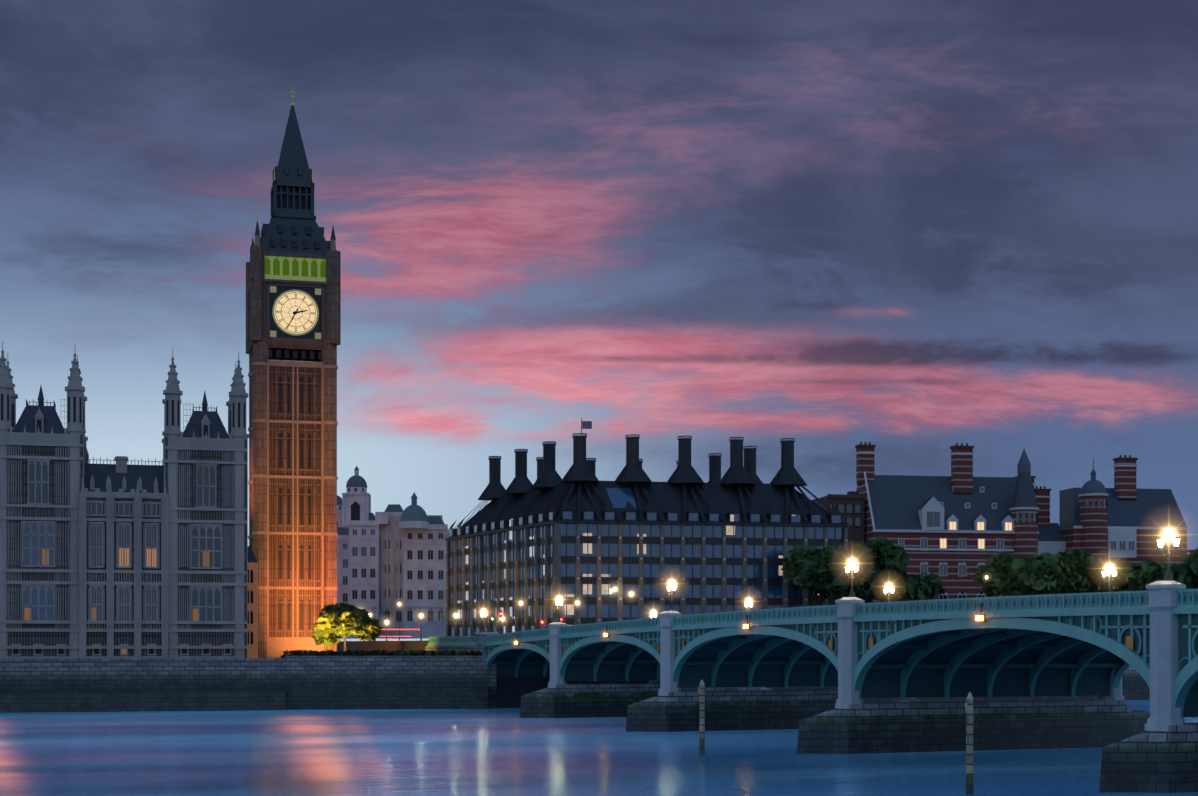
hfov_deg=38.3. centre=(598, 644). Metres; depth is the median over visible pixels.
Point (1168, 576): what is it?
bridge lamp standards
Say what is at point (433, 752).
river water
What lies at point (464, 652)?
hedge
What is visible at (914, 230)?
sky
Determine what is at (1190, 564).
embankment tree
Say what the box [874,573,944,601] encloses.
embankment tree
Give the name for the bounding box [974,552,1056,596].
embankment tree
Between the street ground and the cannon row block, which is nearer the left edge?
the street ground
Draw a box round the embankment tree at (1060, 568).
[1029,548,1090,593]
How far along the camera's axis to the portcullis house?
304.64 m
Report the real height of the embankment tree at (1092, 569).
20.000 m
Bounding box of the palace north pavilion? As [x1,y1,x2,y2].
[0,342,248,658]
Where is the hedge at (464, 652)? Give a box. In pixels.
[280,649,481,657]
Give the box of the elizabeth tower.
[246,87,340,657]
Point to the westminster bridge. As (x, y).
(1077, 644)
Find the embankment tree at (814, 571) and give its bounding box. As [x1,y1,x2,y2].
[781,544,863,605]
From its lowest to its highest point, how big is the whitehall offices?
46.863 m
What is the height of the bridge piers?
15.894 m
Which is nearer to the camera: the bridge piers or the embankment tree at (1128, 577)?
the bridge piers
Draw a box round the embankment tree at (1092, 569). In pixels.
[1057,554,1106,593]
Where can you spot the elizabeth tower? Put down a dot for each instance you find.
(293, 292)
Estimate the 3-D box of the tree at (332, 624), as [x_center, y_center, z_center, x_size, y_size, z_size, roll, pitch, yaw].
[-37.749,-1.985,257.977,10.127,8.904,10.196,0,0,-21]
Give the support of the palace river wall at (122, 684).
on the ground surface
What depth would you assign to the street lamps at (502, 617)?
286.44 m
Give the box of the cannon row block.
[812,491,864,599]
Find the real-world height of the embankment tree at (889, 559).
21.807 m
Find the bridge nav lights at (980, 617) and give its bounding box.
[515,603,985,644]
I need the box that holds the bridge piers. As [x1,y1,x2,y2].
[425,581,1197,792]
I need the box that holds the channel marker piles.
[698,680,973,794]
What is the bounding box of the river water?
[0,700,1197,795]
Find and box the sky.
[0,0,1197,640]
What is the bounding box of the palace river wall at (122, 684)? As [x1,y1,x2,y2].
[0,658,285,712]
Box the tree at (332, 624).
[311,602,383,650]
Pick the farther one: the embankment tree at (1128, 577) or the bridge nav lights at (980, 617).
the embankment tree at (1128, 577)
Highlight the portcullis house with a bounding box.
[445,418,848,635]
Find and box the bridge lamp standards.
[481,524,1179,631]
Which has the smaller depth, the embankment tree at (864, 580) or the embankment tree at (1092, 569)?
the embankment tree at (864, 580)
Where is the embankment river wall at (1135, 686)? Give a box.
[658,665,1149,701]
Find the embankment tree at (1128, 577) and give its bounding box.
[1096,557,1191,591]
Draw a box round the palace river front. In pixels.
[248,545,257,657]
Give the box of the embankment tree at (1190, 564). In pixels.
[1170,548,1197,588]
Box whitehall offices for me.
[337,466,448,638]
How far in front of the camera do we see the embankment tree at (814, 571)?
293.83 m
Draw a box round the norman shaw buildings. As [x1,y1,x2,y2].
[855,442,1187,602]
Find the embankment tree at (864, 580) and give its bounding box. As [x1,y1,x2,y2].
[852,549,876,597]
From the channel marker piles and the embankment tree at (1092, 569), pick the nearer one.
the channel marker piles
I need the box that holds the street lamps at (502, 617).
[360,571,1107,640]
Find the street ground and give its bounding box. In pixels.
[337,640,646,707]
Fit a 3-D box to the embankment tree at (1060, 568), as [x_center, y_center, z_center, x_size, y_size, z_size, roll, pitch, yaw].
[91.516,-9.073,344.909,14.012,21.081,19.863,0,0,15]
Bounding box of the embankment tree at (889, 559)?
[850,536,910,602]
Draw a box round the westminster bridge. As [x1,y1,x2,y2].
[427,589,1197,718]

